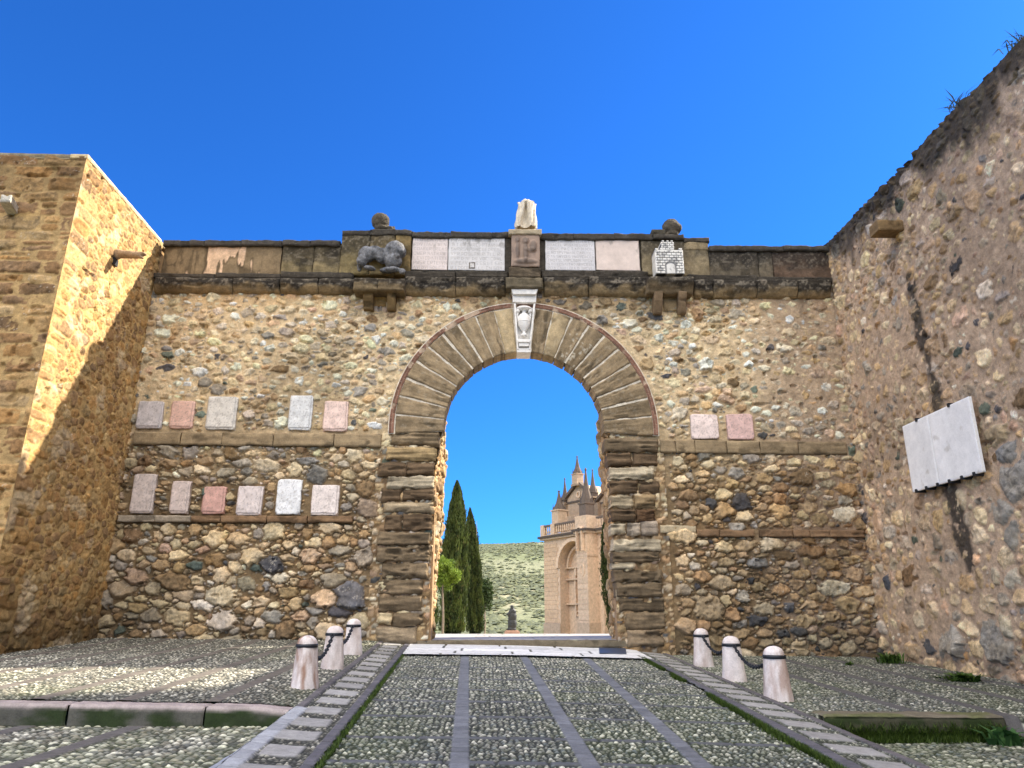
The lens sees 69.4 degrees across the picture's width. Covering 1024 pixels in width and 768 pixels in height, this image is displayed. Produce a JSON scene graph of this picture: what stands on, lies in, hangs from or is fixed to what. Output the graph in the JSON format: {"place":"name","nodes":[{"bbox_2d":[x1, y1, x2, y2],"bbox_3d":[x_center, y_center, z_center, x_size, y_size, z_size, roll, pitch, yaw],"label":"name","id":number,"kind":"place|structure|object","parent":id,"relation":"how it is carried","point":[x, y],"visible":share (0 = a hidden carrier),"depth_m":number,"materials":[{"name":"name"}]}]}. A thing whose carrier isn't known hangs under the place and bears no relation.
{"place":"outdoors","nodes":[
{"label":"outdoors","id":0,"kind":"place"},
{"bbox_2d":[0,720,276,767],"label":"pavement","id":1,"kind":"structure","parent":0,"point":[27,746],"depth_m":5.44,"materials":[{"name":"grey stone"}]},
{"bbox_2d":[0,700,292,727],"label":"kerb","id":2,"kind":"structure","parent":1,"relation":"on","point":[45,713],"depth_m":6.41,"materials":[{"name":"grey stone"}]},
{"bbox_2d":[0,638,378,706],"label":"terrace","id":3,"kind":"structure","parent":0,"point":[187,670],"depth_m":8.73,"materials":[{"name":"grey stone"}]},
{"bbox_2d":[290,635,318,689],"bbox_3d":[-2.159,2.930,7.740,0.294,0.568,0.293,1,-17,-2],"label":"bollard","id":4,"kind":"object","parent":3,"relation":"on","point":[305,676],"visible":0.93,"depth_m":7.66,"materials":[{"name":"stone"}]},
{"bbox_2d":[318,633,334,660],"bbox_3d":[-2.213,3.059,8.585,0.057,0.281,1.474,1,-18,-3],"label":"chain","id":5,"kind":"object","parent":4,"relation":"hanging from","point":[323,654],"visible":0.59,"depth_m":8.94,"materials":[{"name":"black metal"}]},
{"bbox_2d":[320,626,343,669],"bbox_3d":[-2.260,3.360,9.367,0.293,0.568,0.298,1,-17,-2],"label":"bollard","id":6,"kind":"object","parent":3,"relation":"on","point":[333,659],"visible":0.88,"depth_m":9.28,"materials":[{"name":"stone"}]},
{"bbox_2d":[343,625,353,644],"bbox_3d":[-2.330,3.494,10.285,0.057,0.253,1.625,1,-18,-4],"label":"chain","id":7,"kind":"object","parent":6,"relation":"hanging from","point":[348,636],"visible":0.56,"depth_m":10.72,"materials":[{"name":"black metal"}]},
{"bbox_2d":[344,619,361,654],"bbox_3d":[-2.388,3.829,11.137,0.289,0.563,0.288,1,-17,-2],"label":"bollard","id":8,"kind":"object","parent":3,"relation":"on","point":[353,645],"visible":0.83,"depth_m":11.05,"materials":[{"name":"stone"}]},
{"bbox_2d":[216,641,409,767],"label":"pavement","id":9,"kind":"structure","parent":0,"point":[304,732],"depth_m":5.94,"materials":[{"name":"grey stone"}]},
{"bbox_2d":[10,647,829,767],"bbox_3d":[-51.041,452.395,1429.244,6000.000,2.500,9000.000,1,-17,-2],"label":"ground","id":10,"kind":"structure","parent":0,"point":[68,707],"depth_m":11.63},
{"bbox_2d":[0,153,164,654],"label":"stone tower","id":11,"kind":"structure","parent":10,"relation":"on","point":[82,249],"depth_m":12.14,"materials":[{"name":"stone"}]},
{"bbox_2d":[96,226,884,671],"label":"gateway wall","id":12,"kind":"structure","parent":10,"relation":"on","point":[756,546],"depth_m":14.38,"materials":[{"name":"stone"}]},
{"bbox_2d":[129,474,157,513],"bbox_3d":[-6.868,2.047,13.791,0.429,0.742,0.121,1,-17,-2],"label":"inscription tablet","id":13,"kind":"object","parent":12,"relation":"on","point":[143,497],"visible":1,"depth_m":13.74,"materials":[{"name":"stone"}]},
{"bbox_2d":[135,401,164,428],"bbox_3d":[-6.962,0.598,14.244,0.494,0.551,0.121,1,-17,-2],"label":"inscription tablet","id":14,"kind":"object","parent":12,"relation":"on","point":[150,414],"visible":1,"depth_m":14.19,"materials":[{"name":"stone"}]},
{"bbox_2d":[169,481,192,513],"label":"inscription tablet","id":15,"kind":"object","parent":12,"relation":"on","point":[180,498],"visible":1,"depth_m":13.74,"materials":[{"name":"stone"}]},
{"bbox_2d":[169,401,195,428],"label":"inscription tablet","id":16,"kind":"object","parent":12,"relation":"on","point":[183,413],"visible":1,"depth_m":14.21,"materials":[{"name":"stone"}]},
{"bbox_2d":[201,486,227,514],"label":"inscription tablet","id":17,"kind":"object","parent":12,"relation":"on","point":[213,500],"visible":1,"depth_m":13.75,"materials":[{"name":"stone"}]},
{"bbox_2d":[205,396,238,430],"bbox_3d":[-5.606,0.568,14.302,0.578,0.668,0.121,1,-17,-2],"label":"inscription tablet","id":18,"kind":"object","parent":12,"relation":"on","point":[221,413],"visible":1,"depth_m":14.25,"materials":[{"name":"stone"}]},
{"bbox_2d":[236,486,264,515],"bbox_3d":[-4.895,2.181,13.819,0.471,0.553,0.121,1,-17,-2],"label":"inscription tablet","id":19,"kind":"object","parent":12,"relation":"on","point":[250,500],"visible":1,"depth_m":13.77,"materials":[{"name":"stone"}]},
{"bbox_2d":[275,479,302,514],"bbox_3d":[-4.179,2.120,13.873,0.460,0.666,0.103,1,-17,-2],"label":"inscription tablet","id":20,"kind":"object","parent":12,"relation":"on","point":[289,497],"visible":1,"depth_m":13.82,"materials":[{"name":"stone"}]},
{"bbox_2d":[288,395,313,430],"bbox_3d":[-4.098,0.564,14.358,0.454,0.707,0.120,1,-17,-2],"label":"inscription tablet","id":21,"kind":"object","parent":12,"relation":"on","point":[300,413],"visible":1,"depth_m":14.30,"materials":[{"name":"stone"}]},
{"bbox_2d":[311,485,339,515],"bbox_3d":[-3.500,2.181,13.869,0.518,0.575,0.121,1,-17,-2],"label":"inscription tablet","id":22,"kind":"object","parent":12,"relation":"on","point":[325,499],"visible":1,"depth_m":13.81,"materials":[{"name":"stone"}]},
{"bbox_2d":[322,401,348,431],"bbox_3d":[-3.418,0.630,14.361,0.481,0.612,0.121,1,-17,-2],"label":"inscription tablet","id":23,"kind":"object","parent":12,"relation":"on","point":[335,417],"visible":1,"depth_m":14.30,"materials":[{"name":"stone"}]},
{"bbox_2d":[353,278,405,311],"bbox_3d":[-2.669,-1.790,14.972,1.027,0.584,0.511,1,-17,-2],"label":"stone bracket","id":24,"kind":"object","parent":12,"relation":"attached to","point":[372,292],"visible":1,"depth_m":14.85,"materials":[{"name":"stone"}]},
{"bbox_2d":[356,240,405,273],"bbox_3d":[-2.649,-2.554,15.091,1.015,0.810,0.404,1,-17,-2],"label":"lion sculpture","id":25,"kind":"object","parent":24,"relation":"on","point":[391,255],"visible":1,"depth_m":14.99,"materials":[{"name":"stone"}]},
{"bbox_2d":[371,213,392,228],"bbox_3d":[-2.756,-3.438,15.777,0.488,0.446,0.349,1,-17,-2],"label":"stone ball","id":26,"kind":"object","parent":12,"relation":"on","point":[380,221],"visible":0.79,"depth_m":15.65,"materials":[{"name":"grey stone"}]},
{"bbox_2d":[514,199,536,228],"bbox_3d":[0.293,-3.600,15.805,0.494,0.608,0.362,1,-17,-2],"label":"statue fragment","id":27,"kind":"object","parent":12,"relation":"on","point":[526,217],"visible":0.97,"depth_m":15.71,"materials":[{"name":"white stone"}]},
{"bbox_2d":[644,276,693,315],"bbox_3d":[3.226,-1.788,15.186,0.959,0.718,0.502,1,-17,-2],"label":"stone bracket","id":28,"kind":"object","parent":12,"relation":"attached to","point":[676,292],"visible":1,"depth_m":15.09,"materials":[{"name":"stone"}]},
{"bbox_2d":[652,240,684,276],"bbox_3d":[3.235,-2.575,15.381,0.588,0.766,0.324,1,-17,-2],"label":"castle sculpture","id":29,"kind":"object","parent":28,"relation":"on","point":[667,260],"visible":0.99,"depth_m":15.22,"materials":[{"name":"stone"}]},
{"bbox_2d":[662,219,681,234],"bbox_3d":[3.384,-3.342,15.967,0.573,0.464,0.350,1,-17,-2],"label":"stone ball","id":30,"kind":"object","parent":12,"relation":"on","point":[672,226],"visible":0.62,"depth_m":15.84,"materials":[{"name":"grey stone"}]},
{"bbox_2d":[690,414,718,439],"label":"inscription tablet","id":31,"kind":"object","parent":12,"relation":"on","point":[704,426],"visible":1,"depth_m":14.51,"materials":[{"name":"stone"}]},
{"bbox_2d":[725,414,753,439],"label":"inscription tablet","id":32,"kind":"object","parent":12,"relation":"attached to","point":[739,426],"visible":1,"depth_m":14.53,"materials":[{"name":"stone"}]},
{"bbox_2d":[504,605,519,633],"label":"monument","id":33,"kind":"object","parent":10,"relation":"on","point":[512,618],"visible":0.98,"depth_m":49.37,"materials":[{"name":"stone"}]},
{"bbox_2d":[537,456,609,633],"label":"church","id":34,"kind":"structure","parent":10,"relation":"on","point":[574,602],"depth_m":88.78,"materials":[{"name":"stone"}]},
{"bbox_2d":[823,36,1023,683],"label":"side wall","id":35,"kind":"structure","parent":10,"relation":"on","point":[925,246],"depth_m":11.56,"materials":[{"name":"stone"}]},
{"bbox_2d":[902,396,985,492],"bbox_3d":[6.740,0.987,11.545,0.198,1.174,1.808,1,-17,-2],"label":"marble plaque","id":36,"kind":"object","parent":35,"relation":"attached to","point":[943,447],"visible":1,"depth_m":11.39,"materials":[{"name":"white stone"}]},
{"bbox_2d":[936,86,975,112],"bbox_3d":[6.994,-4.375,11.430,0.755,0.175,0.721,-4,-18,13],"label":"wall plant","id":37,"kind":"object","parent":35,"relation":"on","point":[956,105],"depth_m":11.41,"materials":[{"name":"green plant"}]},
{"bbox_2d":[995,29,1022,53],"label":"wall plant","id":38,"kind":"object","parent":35,"relation":"on","point":[1015,43],"depth_m":10.15,"materials":[{"name":"green plant"}]},
{"bbox_2d":[435,543,544,633],"bbox_3d":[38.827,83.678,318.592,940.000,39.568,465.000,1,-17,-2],"label":"hill","id":39,"kind":"structure","parent":0,"point":[528,615],"depth_m":223.96,"materials":[{"name":"plant"}]},
{"bbox_2d":[435,542,544,633],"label":"hill scrub","id":40,"kind":"object","parent":39,"relation":"on","point":[493,618],"visible":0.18,"depth_m":185.43,"materials":[{"name":"green plant"}]},
{"bbox_2d":[0,0,1023,543],"label":"sky","id":41,"kind":"structure","parent":0,"point":[734,122],"materials":[{"name":"blue"}]},
{"bbox_2d":[432,634,615,639],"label":"plaza","id":42,"kind":"structure","parent":0,"point":[523,637],"depth_m":15.16,"materials":[{"name":"grey stone"}]},
{"bbox_2d":[403,644,651,658],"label":"threshold paving","id":43,"kind":"structure","parent":0,"point":[440,649],"depth_m":12.23,"materials":[{"name":"grey stone"}]},
{"bbox_2d":[599,647,626,653],"bbox_3d":[1.740,4.610,12.720,0.476,0.110,1.239,-2,-18,6],"label":"floor plate","id":44,"kind":"object","parent":43,"relation":"on","point":[612,650],"visible":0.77,"depth_m":12.59,"materials":[{"name":"metal"}]},
{"bbox_2d":[323,654,826,767],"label":"road","id":45,"kind":"structure","parent":0,"point":[467,711],"depth_m":6.27,"materials":[{"name":"grey stone"}]},
{"bbox_2d":[312,648,848,767],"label":"verge grass","id":46,"kind":"structure","parent":0,"point":[787,740],"depth_m":6.04,"materials":[{"name":"green plant"}]},
{"bbox_2d":[639,651,930,767],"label":"pavement","id":47,"kind":"structure","parent":0,"point":[847,749],"depth_m":6.46,"materials":[{"name":"grey stone"}]},
{"bbox_2d":[672,655,1023,736],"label":"terrace","id":48,"kind":"structure","parent":0,"point":[861,684],"depth_m":9.29,"materials":[{"name":"grey stone"}]},
{"bbox_2d":[693,628,713,666],"bbox_3d":[3.006,4.187,11.684,0.326,0.623,0.321,1,-17,-2],"label":"bollard","id":49,"kind":"object","parent":48,"relation":"on","point":[702,656],"visible":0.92,"depth_m":11.57,"materials":[{"name":"stone"}]},
{"bbox_2d":[701,636,721,654],"bbox_3d":[2.982,3.834,10.845,0.057,0.249,1.590,0,-17,1],"label":"chain","id":50,"kind":"object","parent":49,"relation":"hanging from","point":[710,648],"visible":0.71,"depth_m":11.07,"materials":[{"name":"black metal"}]},
{"bbox_2d":[722,636,746,682],"bbox_3d":[2.968,3.720,9.945,0.326,0.629,0.326,1,-17,-2],"label":"bollard","id":51,"kind":"object","parent":48,"relation":"on","point":[733,669],"visible":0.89,"depth_m":9.84,"materials":[{"name":"stone"}]},
{"bbox_2d":[732,645,762,669],"bbox_3d":[2.970,3.393,9.168,0.057,0.266,1.462,0,-17,0],"label":"chain","id":52,"kind":"object","parent":51,"relation":"hanging from","point":[758,666],"visible":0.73,"depth_m":9.34,"materials":[{"name":"black metal"}]},
{"bbox_2d":[762,646,793,701],"bbox_3d":[2.975,3.285,8.326,0.326,0.634,0.330,1,-17,-2],"label":"bollard","id":53,"kind":"object","parent":48,"relation":"on","point":[776,683],"visible":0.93,"depth_m":8.23,"materials":[{"name":"stone"}]},
{"bbox_2d":[874,652,908,663],"bbox_3d":[6.230,4.565,12.317,0.763,0.215,0.775,1,-17,-2],"label":"grass tuft","id":54,"kind":"object","parent":48,"relation":"on","point":[889,658],"visible":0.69,"depth_m":12.25,"materials":[{"name":"green plant"}]},
{"bbox_2d":[812,710,1006,736],"bbox_3d":[3.930,3.434,7.405,1.807,0.305,0.492,1,-17,-2],"label":"stone step","id":55,"kind":"object","parent":48,"relation":"on","point":[856,719],"visible":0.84,"depth_m":7.22,"materials":[{"name":"grey stone"}]},
{"bbox_2d":[927,671,990,681],"bbox_3d":[6.142,4.037,10.185,0.882,0.136,0.796,-12,-21,32],"label":"leafy weed","id":56,"kind":"object","parent":48,"relation":"on","point":[962,677],"visible":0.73,"depth_m":10.10,"materials":[{"name":"green plant"}]},
{"bbox_2d":[833,719,1023,743],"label":"grass","id":57,"kind":"structure","parent":0,"point":[925,736],"depth_m":7.13,"materials":[{"name":"green plant"}]},
{"bbox_2d":[876,741,1023,767],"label":"pavement","id":58,"kind":"structure","parent":0,"point":[961,755],"depth_m":6.51,"materials":[{"name":"grey stone"}]},
{"bbox_2d":[970,723,1023,747],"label":"leafy weed","id":59,"kind":"object","parent":58,"relation":"on","point":[1003,736],"visible":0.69,"depth_m":6.92,"materials":[{"name":"green plant"}]},
{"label":"plaza","id":60,"kind":"structure","parent":0,"visible":0},
{"bbox_2d":[434,598,440,630],"bbox_3d":[-4.066,10.981,36.278,1.140,2.929,1.048,1,-17,-2],"label":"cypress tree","id":61,"kind":"object","parent":60,"relation":"on","point":[436,611],"visible":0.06,"depth_m":36.12,"materials":[{"name":"green plant"}]},
{"bbox_2d":[436,555,461,633],"bbox_3d":[-2.678,8.221,28.759,1.430,3.115,1.422,1,-17,-2],"label":"orange tree","id":62,"kind":"object","parent":60,"relation":"on","point":[448,576],"visible":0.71,"depth_m":28.76,"materials":[{"name":"green plant"}]},
{"bbox_2d":[437,480,470,633],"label":"cypress tree","id":63,"kind":"object","parent":60,"relation":"on","point":[455,543],"visible":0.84,"depth_m":40.52,"materials":[{"name":"green plant"}]},
{"bbox_2d":[464,507,486,633],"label":"cypress tree","id":64,"kind":"object","parent":60,"relation":"on","point":[475,611],"visible":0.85,"depth_m":44.04,"materials":[{"name":"green plant"}]},
{"bbox_2d":[482,576,493,633],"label":"bushy tree","id":65,"kind":"object","parent":60,"relation":"on","point":[487,590],"visible":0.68,"depth_m":57.30,"materials":[{"name":"green plant"}]},
{"bbox_2d":[598,522,610,629],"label":"cypress tree","id":66,"kind":"object","parent":60,"relation":"on","point":[604,571],"visible":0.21,"depth_m":42.73,"materials":[{"name":"green plant"}]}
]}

